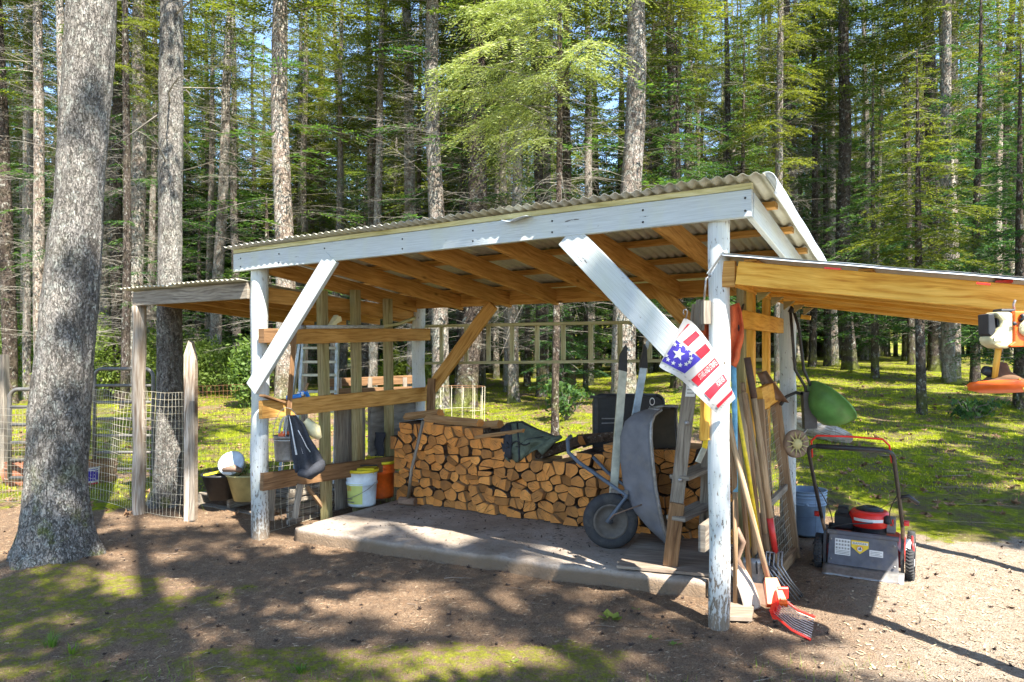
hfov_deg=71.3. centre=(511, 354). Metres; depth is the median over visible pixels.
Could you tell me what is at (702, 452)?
scraper
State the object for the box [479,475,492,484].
firewood log
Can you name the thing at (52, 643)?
grass tuft
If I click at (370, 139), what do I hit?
conifer tree
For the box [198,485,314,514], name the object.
wooden pallet
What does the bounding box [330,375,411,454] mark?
planter box
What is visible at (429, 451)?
firewood log
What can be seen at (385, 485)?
orange bucket
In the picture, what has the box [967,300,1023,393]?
string trimmer
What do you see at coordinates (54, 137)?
conifer tree
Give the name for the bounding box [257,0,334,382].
conifer tree
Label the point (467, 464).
firewood log
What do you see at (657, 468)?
firewood log
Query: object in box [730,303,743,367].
orange cloth
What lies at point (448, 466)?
firewood log
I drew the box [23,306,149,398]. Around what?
bush
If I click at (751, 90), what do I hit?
hemlock tree
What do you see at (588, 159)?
conifer tree
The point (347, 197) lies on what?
hemlock tree
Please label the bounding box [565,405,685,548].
wheelbarrow
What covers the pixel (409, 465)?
firewood log
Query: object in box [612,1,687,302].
conifer tree
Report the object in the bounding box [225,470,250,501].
tan tub
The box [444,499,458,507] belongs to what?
firewood log
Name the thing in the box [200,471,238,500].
black tub
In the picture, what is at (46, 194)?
hemlock tree
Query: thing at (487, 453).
firewood log
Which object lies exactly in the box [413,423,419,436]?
firewood log
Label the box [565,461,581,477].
firewood log
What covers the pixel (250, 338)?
hemlock tree
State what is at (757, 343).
conifer tree
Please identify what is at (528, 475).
firewood log
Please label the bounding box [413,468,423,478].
firewood log
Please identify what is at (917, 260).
hemlock tree
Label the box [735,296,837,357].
hemlock tree
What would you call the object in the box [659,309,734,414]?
garden flag
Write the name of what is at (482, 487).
firewood log
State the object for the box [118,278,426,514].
shed
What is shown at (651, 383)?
forest twigs
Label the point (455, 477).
firewood log
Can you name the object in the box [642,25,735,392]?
hemlock tree
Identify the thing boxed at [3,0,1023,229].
sky
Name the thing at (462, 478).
firewood log
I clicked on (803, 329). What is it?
hemlock tree
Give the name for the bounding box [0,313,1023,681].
ground
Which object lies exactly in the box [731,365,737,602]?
blue handled tool
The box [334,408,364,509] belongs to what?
board panel
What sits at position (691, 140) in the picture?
conifer tree
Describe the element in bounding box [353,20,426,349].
hemlock tree
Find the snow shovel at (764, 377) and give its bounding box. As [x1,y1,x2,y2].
[757,371,788,516]
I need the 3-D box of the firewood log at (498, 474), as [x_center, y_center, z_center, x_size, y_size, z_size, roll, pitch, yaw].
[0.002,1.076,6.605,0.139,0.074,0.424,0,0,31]
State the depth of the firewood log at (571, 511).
6.04 m
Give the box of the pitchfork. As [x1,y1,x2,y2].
[744,357,802,600]
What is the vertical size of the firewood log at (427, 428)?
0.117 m
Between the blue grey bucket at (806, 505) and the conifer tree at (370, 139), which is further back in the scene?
the conifer tree at (370, 139)
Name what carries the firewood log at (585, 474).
on the firewood log at (592, 482)
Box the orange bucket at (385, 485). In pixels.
[376,461,395,498]
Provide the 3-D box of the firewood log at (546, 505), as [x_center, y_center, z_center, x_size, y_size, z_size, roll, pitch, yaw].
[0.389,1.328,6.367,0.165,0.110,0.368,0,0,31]
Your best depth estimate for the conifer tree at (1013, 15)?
25.78 m
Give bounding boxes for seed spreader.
[779,306,856,457]
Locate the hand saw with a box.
[286,391,309,398]
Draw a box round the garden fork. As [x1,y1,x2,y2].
[746,393,782,585]
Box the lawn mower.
[807,435,926,584]
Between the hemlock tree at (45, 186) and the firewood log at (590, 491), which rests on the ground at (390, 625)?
the hemlock tree at (45, 186)
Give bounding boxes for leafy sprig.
[599,609,621,619]
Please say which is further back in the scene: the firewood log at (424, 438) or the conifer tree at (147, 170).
the conifer tree at (147, 170)
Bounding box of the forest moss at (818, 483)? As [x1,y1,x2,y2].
[0,362,1023,497]
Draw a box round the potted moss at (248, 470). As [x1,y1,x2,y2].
[232,466,249,475]
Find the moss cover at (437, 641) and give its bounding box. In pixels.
[0,456,1023,681]
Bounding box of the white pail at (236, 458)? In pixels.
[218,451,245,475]
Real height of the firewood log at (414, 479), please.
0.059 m
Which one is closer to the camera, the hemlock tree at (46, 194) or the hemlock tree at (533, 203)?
the hemlock tree at (46, 194)
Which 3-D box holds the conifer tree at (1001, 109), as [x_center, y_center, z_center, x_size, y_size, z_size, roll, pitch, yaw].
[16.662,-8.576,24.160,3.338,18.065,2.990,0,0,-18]
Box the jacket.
[288,415,325,479]
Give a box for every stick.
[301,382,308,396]
[305,485,332,516]
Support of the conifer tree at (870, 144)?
on the ground at (390, 625)
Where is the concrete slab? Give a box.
[294,500,732,597]
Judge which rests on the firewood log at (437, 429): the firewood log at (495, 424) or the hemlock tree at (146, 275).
the firewood log at (495, 424)
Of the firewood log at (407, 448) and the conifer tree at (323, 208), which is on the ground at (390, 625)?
the conifer tree at (323, 208)
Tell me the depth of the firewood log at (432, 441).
6.79 m
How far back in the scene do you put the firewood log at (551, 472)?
6.13 m
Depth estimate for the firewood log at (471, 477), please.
6.57 m
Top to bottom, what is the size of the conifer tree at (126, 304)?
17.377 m
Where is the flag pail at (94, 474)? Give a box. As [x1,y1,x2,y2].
[88,466,99,484]
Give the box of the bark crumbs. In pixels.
[331,503,732,566]
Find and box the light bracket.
[328,315,341,328]
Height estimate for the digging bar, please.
1.451 m
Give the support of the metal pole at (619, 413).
on the concrete slab
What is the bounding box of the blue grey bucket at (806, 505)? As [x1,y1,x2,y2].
[796,485,827,537]
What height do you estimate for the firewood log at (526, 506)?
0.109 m
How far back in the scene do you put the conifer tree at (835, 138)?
36.43 m
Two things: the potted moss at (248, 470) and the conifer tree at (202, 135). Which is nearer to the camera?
the potted moss at (248, 470)
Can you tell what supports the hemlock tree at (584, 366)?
on the ground at (390, 625)
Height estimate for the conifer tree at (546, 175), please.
17.357 m
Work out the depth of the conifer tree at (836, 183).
32.73 m
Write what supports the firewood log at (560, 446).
on the firewood log
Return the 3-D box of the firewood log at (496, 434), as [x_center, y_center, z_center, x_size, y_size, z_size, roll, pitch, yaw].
[-0.108,0.721,6.465,0.516,0.126,0.100,0,0,31]
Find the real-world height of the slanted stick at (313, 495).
0.360 m
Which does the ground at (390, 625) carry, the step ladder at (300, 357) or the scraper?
the step ladder at (300, 357)
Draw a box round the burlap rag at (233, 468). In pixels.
[222,465,242,472]
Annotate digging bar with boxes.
[751,399,779,577]
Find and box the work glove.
[374,432,385,457]
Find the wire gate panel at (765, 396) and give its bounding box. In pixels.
[756,382,800,578]
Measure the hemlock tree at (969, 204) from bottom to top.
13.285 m
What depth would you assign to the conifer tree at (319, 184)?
30.76 m
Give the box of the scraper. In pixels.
[695,440,707,462]
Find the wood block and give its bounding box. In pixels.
[701,275,710,323]
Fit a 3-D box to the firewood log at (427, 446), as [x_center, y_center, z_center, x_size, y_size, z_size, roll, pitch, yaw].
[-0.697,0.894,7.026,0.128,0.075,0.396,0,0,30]
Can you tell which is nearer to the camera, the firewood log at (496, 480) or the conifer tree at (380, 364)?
the firewood log at (496, 480)
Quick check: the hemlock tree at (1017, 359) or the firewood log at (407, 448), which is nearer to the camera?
the firewood log at (407, 448)
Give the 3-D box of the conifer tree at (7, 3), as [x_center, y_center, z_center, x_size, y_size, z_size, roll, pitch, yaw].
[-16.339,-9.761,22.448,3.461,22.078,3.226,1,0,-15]
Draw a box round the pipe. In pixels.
[299,325,383,328]
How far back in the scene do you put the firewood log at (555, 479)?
6.14 m
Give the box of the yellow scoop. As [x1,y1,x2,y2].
[203,471,219,475]
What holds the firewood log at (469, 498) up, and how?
on the firewood log at (471, 506)
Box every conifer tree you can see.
[0,0,54,316]
[0,0,56,399]
[0,0,64,403]
[0,0,109,350]
[0,0,121,347]
[2,0,57,383]
[4,4,53,379]
[4,12,53,309]
[7,2,57,351]
[9,50,47,370]
[10,10,57,235]
[20,0,243,400]
[25,0,208,398]
[43,2,158,391]
[45,101,131,295]
[60,0,159,408]
[64,6,148,395]
[122,0,197,373]
[130,2,200,381]
[131,36,157,261]
[144,0,219,346]
[152,0,290,391]
[157,2,226,337]
[182,0,257,385]
[184,1,271,347]
[189,0,389,398]
[190,88,217,342]
[193,17,218,247]
[199,84,259,278]
[228,0,275,324]
[240,38,272,215]
[247,0,353,383]
[255,7,297,328]
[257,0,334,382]
[268,22,331,346]
[268,27,335,285]
[287,0,366,379]
[288,13,336,381]
[294,0,386,377]
[296,0,374,388]
[312,1,417,370]
[318,0,440,387]
[327,0,443,386]
[336,0,470,386]
[344,0,622,408]
[345,28,364,209]
[346,63,384,368]
[347,0,531,408]
[380,18,415,327]
[382,57,425,190]
[383,6,421,355]
[386,1,456,351]
[392,1,468,371]
[416,15,466,342]
[421,0,505,377]
[440,10,526,386]
[441,34,491,209]
[443,24,509,202]
[448,7,514,389]
[450,0,587,402]
[452,7,549,391]
[485,81,511,372]
[486,13,529,378]
[486,23,534,379]
[490,1,584,397]
[490,128,532,357]
[494,0,736,392]
[494,2,602,386]
[499,0,622,387]
[499,150,533,373]
[500,18,533,355]
[511,44,550,371]
[518,20,555,338]
[548,0,626,385]
[551,86,580,199]
[586,0,736,387]
[593,0,692,301]
[597,13,668,373]
[602,136,612,365]
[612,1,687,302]
[615,59,665,368]
[618,9,692,190]
[642,0,702,370]
[644,1,725,319]
[646,0,738,309]
[680,113,708,175]
[681,0,723,300]
[681,27,714,176]
[682,11,733,298]
[684,0,769,302]
[698,0,760,177]
[703,0,758,177]
[703,15,736,175]
[707,0,860,368]
[719,1,756,174]
[720,0,836,382]
[730,0,768,169]
[730,0,807,357]
[731,0,821,310]
[731,25,752,175]
[745,0,834,360]
[745,2,771,357]
[747,0,938,369]
[764,1,855,366]
[767,1,870,360]
[791,0,887,364]
[797,0,874,357]
[802,0,858,333]
[803,64,822,215]
[825,0,902,359]
[828,0,1022,371]
[837,0,913,333]
[851,2,913,361]
[851,16,892,356]
[853,21,901,356]
[859,0,940,364]
[864,0,1023,339]
[871,1,923,335]
[873,0,1016,378]
[876,0,1022,382]
[881,63,912,356]
[885,138,900,355]
[921,2,995,244]
[958,0,1023,361]
[958,0,1023,364]
[959,0,994,203]
[961,0,1023,359]
[982,1,1023,272]
[984,62,1014,356]
[1003,0,1023,170]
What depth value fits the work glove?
7.25 m
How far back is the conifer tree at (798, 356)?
28.26 m
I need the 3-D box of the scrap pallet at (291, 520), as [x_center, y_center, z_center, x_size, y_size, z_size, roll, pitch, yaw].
[-1.861,1.399,6.782,0.058,0.327,0.731,0,0,31]
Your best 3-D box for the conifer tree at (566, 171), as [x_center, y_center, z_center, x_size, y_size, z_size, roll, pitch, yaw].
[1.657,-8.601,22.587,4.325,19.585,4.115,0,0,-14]
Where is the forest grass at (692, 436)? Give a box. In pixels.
[4,372,1023,509]
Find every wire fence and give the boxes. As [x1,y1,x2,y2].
[0,408,26,501]
[88,389,132,509]
[143,391,183,517]
[198,384,365,473]
[271,440,369,530]
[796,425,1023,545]
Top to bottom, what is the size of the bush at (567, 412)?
0.864 m
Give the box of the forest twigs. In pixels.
[0,366,1023,505]
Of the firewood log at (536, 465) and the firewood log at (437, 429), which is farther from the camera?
the firewood log at (437, 429)
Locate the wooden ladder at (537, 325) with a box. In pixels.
[425,320,773,364]
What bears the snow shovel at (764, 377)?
on the wire gate panel at (765, 396)
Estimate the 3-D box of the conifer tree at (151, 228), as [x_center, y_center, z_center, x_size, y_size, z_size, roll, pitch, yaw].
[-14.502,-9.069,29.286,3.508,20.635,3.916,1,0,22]
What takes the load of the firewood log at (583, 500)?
on the firewood log at (581, 511)
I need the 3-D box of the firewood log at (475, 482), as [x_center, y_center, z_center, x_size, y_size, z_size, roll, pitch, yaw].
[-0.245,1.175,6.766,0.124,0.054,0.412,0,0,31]
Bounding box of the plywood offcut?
[616,532,732,576]
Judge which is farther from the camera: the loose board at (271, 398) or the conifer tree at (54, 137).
the conifer tree at (54, 137)
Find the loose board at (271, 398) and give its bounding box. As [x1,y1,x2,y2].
[259,394,285,403]
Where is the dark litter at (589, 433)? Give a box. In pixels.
[0,366,1023,512]
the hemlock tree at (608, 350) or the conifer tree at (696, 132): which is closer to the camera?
the conifer tree at (696, 132)
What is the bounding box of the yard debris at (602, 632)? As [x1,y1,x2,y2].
[3,499,1021,681]
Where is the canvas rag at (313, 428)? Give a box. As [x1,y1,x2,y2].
[303,418,321,439]
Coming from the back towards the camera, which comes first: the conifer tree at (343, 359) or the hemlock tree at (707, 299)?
the conifer tree at (343, 359)
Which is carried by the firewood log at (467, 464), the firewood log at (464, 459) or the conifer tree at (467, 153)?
the firewood log at (464, 459)
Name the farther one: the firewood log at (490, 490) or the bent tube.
the bent tube
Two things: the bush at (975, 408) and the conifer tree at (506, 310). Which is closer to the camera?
the bush at (975, 408)
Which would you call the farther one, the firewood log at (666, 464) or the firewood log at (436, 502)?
the firewood log at (436, 502)
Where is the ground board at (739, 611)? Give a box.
[730,575,753,620]
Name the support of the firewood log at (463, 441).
on the firewood log at (462, 453)
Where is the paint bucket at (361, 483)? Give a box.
[345,466,378,507]
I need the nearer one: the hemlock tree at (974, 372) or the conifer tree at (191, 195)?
the hemlock tree at (974, 372)
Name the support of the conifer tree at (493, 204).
on the ground at (390, 625)
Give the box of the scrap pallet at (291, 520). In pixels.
[287,484,342,524]
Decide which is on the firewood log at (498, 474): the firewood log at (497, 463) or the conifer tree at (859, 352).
the firewood log at (497, 463)
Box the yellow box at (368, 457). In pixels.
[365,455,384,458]
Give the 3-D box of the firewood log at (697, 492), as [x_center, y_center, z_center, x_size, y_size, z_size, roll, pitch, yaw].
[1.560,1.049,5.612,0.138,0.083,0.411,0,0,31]
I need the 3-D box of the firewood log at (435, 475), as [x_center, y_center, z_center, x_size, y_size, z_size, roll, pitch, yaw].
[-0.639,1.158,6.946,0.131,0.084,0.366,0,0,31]
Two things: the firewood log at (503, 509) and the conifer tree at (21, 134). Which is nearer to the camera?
the firewood log at (503, 509)
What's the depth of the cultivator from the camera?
4.55 m
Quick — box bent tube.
[384,316,415,326]
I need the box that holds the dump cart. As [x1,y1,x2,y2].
[570,393,664,450]
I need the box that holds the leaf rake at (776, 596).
[729,417,814,640]
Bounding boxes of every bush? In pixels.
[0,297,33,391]
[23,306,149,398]
[146,319,209,389]
[146,334,237,393]
[223,333,273,407]
[378,344,449,386]
[538,377,594,419]
[947,397,1009,419]
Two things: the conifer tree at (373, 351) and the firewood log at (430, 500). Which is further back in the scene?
the conifer tree at (373, 351)
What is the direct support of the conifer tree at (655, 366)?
on the ground at (390, 625)
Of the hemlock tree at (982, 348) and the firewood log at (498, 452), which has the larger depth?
the hemlock tree at (982, 348)
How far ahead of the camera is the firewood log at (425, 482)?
6.86 m
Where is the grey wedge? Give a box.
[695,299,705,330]
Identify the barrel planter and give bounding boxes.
[0,462,18,482]
[3,462,22,485]
[89,458,117,482]
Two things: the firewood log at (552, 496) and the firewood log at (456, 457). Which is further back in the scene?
the firewood log at (456, 457)
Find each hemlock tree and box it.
[0,223,32,359]
[5,44,51,302]
[8,48,109,371]
[9,108,46,331]
[16,107,110,317]
[94,210,202,366]
[111,42,224,307]
[122,0,274,285]
[122,83,261,338]
[145,115,229,277]
[149,212,242,372]
[182,188,229,353]
[183,126,264,349]
[189,195,344,386]
[197,102,249,339]
[201,71,293,262]
[222,136,315,339]
[236,277,275,383]
[240,107,334,240]
[241,0,389,366]
[293,31,444,231]
[314,186,405,367]
[316,161,360,229]
[333,7,425,363]
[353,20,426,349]
[353,53,511,375]
[361,221,406,363]
[379,183,500,377]
[382,124,467,224]
[397,70,511,220]
[425,171,503,384]
[455,309,531,372]
[484,304,575,385]
[493,132,578,325]
[493,153,578,377]
[499,322,502,367]
[518,102,579,366]
[519,304,578,365]
[520,303,609,402]
[530,302,602,363]
[543,4,711,370]
[548,192,611,391]
[551,52,661,370]
[551,54,617,315]
[573,302,612,364]
[577,163,583,366]
[597,298,692,372]
[602,88,624,319]
[602,303,658,354]
[602,305,638,350]
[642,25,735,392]
[642,152,652,373]
[671,298,757,408]
[686,35,774,311]
[712,19,771,169]
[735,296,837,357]
[760,201,823,334]
[761,311,859,353]
[764,27,895,356]
[790,43,894,366]
[796,111,862,356]
[802,234,901,353]
[810,26,983,356]
[812,77,933,378]
[821,103,901,347]
[822,240,901,356]
[836,20,1023,349]
[836,49,1009,414]
[853,44,1010,271]
[854,150,989,360]
[854,200,969,353]
[864,133,927,360]
[883,246,901,351]
[886,0,1023,382]
[943,43,1023,409]
[957,90,1008,353]
[959,38,1014,355]
[961,234,1007,356]
[962,148,973,353]
[962,343,968,354]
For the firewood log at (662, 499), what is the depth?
5.62 m
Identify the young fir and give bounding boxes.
[414,0,658,441]
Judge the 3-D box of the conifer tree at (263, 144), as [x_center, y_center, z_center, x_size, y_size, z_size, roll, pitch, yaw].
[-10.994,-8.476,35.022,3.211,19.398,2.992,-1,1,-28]
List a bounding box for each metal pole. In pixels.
[609,345,626,493]
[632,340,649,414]
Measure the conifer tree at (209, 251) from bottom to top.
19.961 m
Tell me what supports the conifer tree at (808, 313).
on the ground at (390, 625)
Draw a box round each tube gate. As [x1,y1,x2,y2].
[7,387,29,479]
[92,367,154,469]
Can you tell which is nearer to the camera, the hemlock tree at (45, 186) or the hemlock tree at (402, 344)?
the hemlock tree at (402, 344)
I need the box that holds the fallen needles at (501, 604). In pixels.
[0,482,1023,681]
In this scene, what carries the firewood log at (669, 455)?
on the firewood log at (666, 464)
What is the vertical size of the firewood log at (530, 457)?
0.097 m
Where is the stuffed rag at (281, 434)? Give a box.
[278,431,288,436]
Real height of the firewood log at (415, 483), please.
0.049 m
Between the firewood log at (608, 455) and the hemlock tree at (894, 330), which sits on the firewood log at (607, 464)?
the firewood log at (608, 455)
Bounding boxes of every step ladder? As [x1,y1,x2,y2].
[278,343,338,483]
[663,304,708,566]
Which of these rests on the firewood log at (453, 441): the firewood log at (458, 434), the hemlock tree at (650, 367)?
the firewood log at (458, 434)
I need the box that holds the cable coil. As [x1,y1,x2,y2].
[278,415,289,436]
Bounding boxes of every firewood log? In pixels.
[390,435,399,448]
[394,438,409,448]
[394,448,409,455]
[394,450,404,457]
[394,457,407,469]
[394,472,408,486]
[398,431,413,443]
[399,419,423,429]
[399,467,409,473]
[399,483,420,494]
[400,428,412,433]
[400,471,412,478]
[403,409,444,419]
[403,434,416,443]
[403,443,413,453]
[404,453,419,462]
[407,462,417,469]
[407,480,419,485]
[412,476,419,481]
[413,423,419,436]
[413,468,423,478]
[413,486,426,496]
[415,440,426,450]
[415,460,422,467]
[416,433,429,444]
[417,450,427,459]
[417,496,425,504]
[420,460,431,469]
[420,477,432,487]
[422,469,433,476]
[422,486,440,496]
[423,422,437,434]
[424,414,483,426]
[424,444,432,450]
[424,448,434,454]
[424,454,435,463]
[426,496,433,504]
[428,435,439,446]
[430,424,450,435]
[430,470,443,480]
[431,462,445,470]
[432,479,440,488]
[433,447,443,453]
[433,489,446,500]
[433,498,444,505]
[434,444,447,453]
[435,453,453,463]
[436,434,448,444]
[440,468,453,479]
[440,479,453,490]
[444,425,457,439]
[444,462,455,470]
[444,488,466,500]
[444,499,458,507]
[447,437,460,446]
[447,444,461,453]
[447,455,459,465]
[450,454,466,462]
[450,471,459,481]
[451,425,470,433]
[452,481,469,491]
[453,428,464,436]
[455,463,469,474]
[455,500,469,509]
[457,436,472,447]
[458,491,467,502]
[459,445,472,455]
[459,450,471,456]
[459,474,469,484]
[460,455,475,463]
[462,460,472,468]
[464,427,473,438]
[465,490,473,501]
[466,474,481,479]
[468,464,479,473]
[468,501,485,511]
[469,455,489,464]
[469,479,479,484]
[469,484,482,496]
[470,439,483,448]
[471,420,503,428]
[471,427,499,435]
[471,465,479,475]
[471,493,485,504]
[472,448,485,454]
[474,429,524,438]
[476,501,492,512]
[478,468,495,475]
[479,458,492,466]
[479,466,492,469]
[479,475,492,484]
[479,483,492,492]
[481,437,490,448]
[481,448,499,458]
[482,492,494,502]
[484,503,499,514]
[485,485,497,495]
[490,436,503,450]
[491,452,504,459]
[491,459,504,468]
[492,474,504,486]
[494,449,502,456]
[494,466,509,475]
[494,470,506,477]
[494,488,510,497]
[494,496,512,504]
[498,478,507,489]
[499,505,509,514]
[504,459,516,467]
[505,478,521,491]
[506,506,528,517]
[507,468,514,479]
[509,497,516,508]
[510,486,520,496]
[511,469,529,480]
[512,481,527,490]
[515,462,530,471]
[515,497,524,508]
[516,479,534,486]
[520,488,532,500]
[521,469,540,481]
[523,501,530,511]
[524,509,538,519]
[527,450,535,461]
[527,480,541,491]
[529,499,544,510]
[530,455,561,472]
[531,488,553,501]
[534,436,585,458]
[536,470,554,480]
[537,508,543,519]
[538,499,553,513]
[540,480,557,491]
[542,509,550,520]
[543,457,566,474]
[545,490,559,502]
[547,463,556,476]
[550,474,563,484]
[550,513,563,522]
[553,456,576,474]
[553,500,566,511]
[554,512,568,520]
[555,483,572,492]
[558,491,568,501]
[562,474,571,485]
[563,516,580,526]
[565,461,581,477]
[565,493,579,505]
[565,504,583,517]
[568,486,585,497]
[571,475,594,487]
[576,458,593,467]
[577,432,613,442]
[577,447,604,460]
[577,516,582,523]
[578,495,592,506]
[578,506,585,515]
[579,465,601,479]
[585,486,601,496]
[586,476,598,487]
[593,461,603,468]
[594,452,607,463]
[596,469,609,479]
[598,479,609,488]
[603,442,612,452]
[603,451,611,459]
[604,459,611,471]
[636,523,643,533]
[640,524,652,533]
[654,448,667,458]
[654,455,664,464]
[655,463,660,473]
[657,473,671,485]
[658,483,671,493]
[659,492,668,507]
[660,461,673,469]
[660,467,673,473]
[664,448,675,462]
[665,494,687,507]
[675,443,701,463]
[682,525,691,531]
[682,529,693,538]
[684,485,699,498]
[684,494,698,505]
[686,521,698,528]
[688,476,700,488]
[688,518,698,523]
[691,528,697,537]
[695,488,699,496]
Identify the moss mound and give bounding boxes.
[843,369,861,374]
[928,378,966,383]
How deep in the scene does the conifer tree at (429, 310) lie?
26.59 m
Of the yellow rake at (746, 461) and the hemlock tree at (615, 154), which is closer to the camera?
the yellow rake at (746, 461)
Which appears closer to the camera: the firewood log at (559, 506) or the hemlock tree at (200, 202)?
the firewood log at (559, 506)
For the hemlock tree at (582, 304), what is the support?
on the ground at (390, 625)
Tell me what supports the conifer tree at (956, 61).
on the ground at (390, 625)
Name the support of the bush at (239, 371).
on the ground at (390, 625)
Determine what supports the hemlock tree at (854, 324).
on the ground at (390, 625)
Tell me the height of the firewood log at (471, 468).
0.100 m
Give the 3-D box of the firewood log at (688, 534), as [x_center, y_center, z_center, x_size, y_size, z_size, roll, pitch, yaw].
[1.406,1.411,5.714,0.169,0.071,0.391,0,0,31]
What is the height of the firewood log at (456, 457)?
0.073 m
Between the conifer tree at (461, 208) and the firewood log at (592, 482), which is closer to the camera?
the firewood log at (592, 482)
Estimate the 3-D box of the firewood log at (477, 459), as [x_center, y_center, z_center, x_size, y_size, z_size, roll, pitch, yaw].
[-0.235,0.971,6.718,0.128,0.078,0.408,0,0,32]
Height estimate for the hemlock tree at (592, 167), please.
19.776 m
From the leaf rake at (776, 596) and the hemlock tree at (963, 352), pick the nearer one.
the leaf rake at (776, 596)
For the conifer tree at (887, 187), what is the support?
on the ground at (390, 625)
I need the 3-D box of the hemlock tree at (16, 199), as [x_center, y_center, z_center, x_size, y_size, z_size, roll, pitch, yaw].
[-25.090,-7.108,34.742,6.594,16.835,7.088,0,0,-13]
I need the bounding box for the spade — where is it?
[739,393,768,594]
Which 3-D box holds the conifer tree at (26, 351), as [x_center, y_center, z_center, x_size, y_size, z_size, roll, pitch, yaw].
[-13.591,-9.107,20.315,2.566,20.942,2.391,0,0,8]
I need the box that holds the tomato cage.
[440,385,484,418]
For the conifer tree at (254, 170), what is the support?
on the ground at (390, 625)
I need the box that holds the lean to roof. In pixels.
[707,251,1023,324]
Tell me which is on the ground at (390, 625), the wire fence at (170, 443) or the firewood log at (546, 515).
the wire fence at (170, 443)
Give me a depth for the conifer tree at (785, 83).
22.09 m
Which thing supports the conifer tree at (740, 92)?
on the ground at (390, 625)
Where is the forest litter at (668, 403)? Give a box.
[0,365,1022,511]
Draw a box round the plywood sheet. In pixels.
[370,402,414,457]
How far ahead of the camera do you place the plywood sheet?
7.37 m
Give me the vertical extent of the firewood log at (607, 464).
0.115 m
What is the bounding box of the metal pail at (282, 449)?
[273,407,296,461]
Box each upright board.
[269,489,275,520]
[292,484,303,517]
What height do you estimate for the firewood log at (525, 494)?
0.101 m
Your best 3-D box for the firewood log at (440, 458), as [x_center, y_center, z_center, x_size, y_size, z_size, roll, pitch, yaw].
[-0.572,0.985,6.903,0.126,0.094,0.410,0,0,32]
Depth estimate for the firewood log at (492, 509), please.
6.45 m
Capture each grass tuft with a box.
[37,628,65,648]
[65,643,79,655]
[291,663,307,673]
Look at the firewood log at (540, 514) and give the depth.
6.25 m
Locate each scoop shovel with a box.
[729,413,760,609]
[741,390,760,557]
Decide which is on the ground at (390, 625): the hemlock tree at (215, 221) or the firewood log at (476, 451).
the hemlock tree at (215, 221)
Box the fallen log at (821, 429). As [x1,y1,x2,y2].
[796,412,852,443]
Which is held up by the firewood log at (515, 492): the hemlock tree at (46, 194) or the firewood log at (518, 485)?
the firewood log at (518, 485)
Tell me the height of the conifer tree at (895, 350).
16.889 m
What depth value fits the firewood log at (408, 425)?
7.00 m
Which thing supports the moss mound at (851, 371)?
on the ground at (390, 625)
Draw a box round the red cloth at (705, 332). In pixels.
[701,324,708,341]
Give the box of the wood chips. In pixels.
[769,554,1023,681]
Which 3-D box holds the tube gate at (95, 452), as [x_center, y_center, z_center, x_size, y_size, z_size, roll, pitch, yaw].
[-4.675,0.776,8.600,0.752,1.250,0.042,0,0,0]
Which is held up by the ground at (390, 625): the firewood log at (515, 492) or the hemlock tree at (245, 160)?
the hemlock tree at (245, 160)
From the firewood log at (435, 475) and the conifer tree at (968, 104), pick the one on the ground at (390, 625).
the conifer tree at (968, 104)
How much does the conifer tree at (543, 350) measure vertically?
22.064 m
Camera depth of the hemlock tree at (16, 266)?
26.27 m
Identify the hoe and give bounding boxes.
[738,427,765,604]
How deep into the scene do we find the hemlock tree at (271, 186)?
39.93 m
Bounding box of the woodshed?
[223,172,825,630]
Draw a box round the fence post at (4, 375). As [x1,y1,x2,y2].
[0,354,8,475]
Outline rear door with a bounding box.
[827,529,898,572]
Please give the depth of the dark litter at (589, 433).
10.02 m
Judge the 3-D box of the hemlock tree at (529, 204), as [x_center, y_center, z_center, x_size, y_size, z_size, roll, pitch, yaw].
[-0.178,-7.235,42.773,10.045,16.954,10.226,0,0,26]
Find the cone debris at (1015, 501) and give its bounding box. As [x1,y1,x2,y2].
[5,373,1023,520]
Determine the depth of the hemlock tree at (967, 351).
50.98 m
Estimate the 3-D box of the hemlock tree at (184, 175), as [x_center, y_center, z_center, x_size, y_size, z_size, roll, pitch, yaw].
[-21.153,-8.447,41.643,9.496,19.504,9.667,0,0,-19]
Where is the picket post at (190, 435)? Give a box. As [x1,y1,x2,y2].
[184,340,197,521]
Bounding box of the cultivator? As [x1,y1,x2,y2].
[740,382,777,573]
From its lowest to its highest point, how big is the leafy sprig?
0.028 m
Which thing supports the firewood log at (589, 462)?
on the firewood log at (585, 474)
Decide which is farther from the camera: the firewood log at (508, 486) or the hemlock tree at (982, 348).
the hemlock tree at (982, 348)
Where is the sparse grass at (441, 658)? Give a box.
[28,650,927,681]
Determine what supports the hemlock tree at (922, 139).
on the ground at (390, 625)
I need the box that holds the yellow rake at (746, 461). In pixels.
[737,398,789,605]
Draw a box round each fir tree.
[6,0,116,569]
[107,0,242,508]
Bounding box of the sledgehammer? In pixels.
[398,421,424,505]
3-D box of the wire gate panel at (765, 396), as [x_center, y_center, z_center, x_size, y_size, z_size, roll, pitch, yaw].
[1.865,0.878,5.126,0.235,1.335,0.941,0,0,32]
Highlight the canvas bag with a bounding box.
[500,421,561,461]
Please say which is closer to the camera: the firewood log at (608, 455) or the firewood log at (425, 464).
the firewood log at (608, 455)
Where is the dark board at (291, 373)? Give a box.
[286,332,296,408]

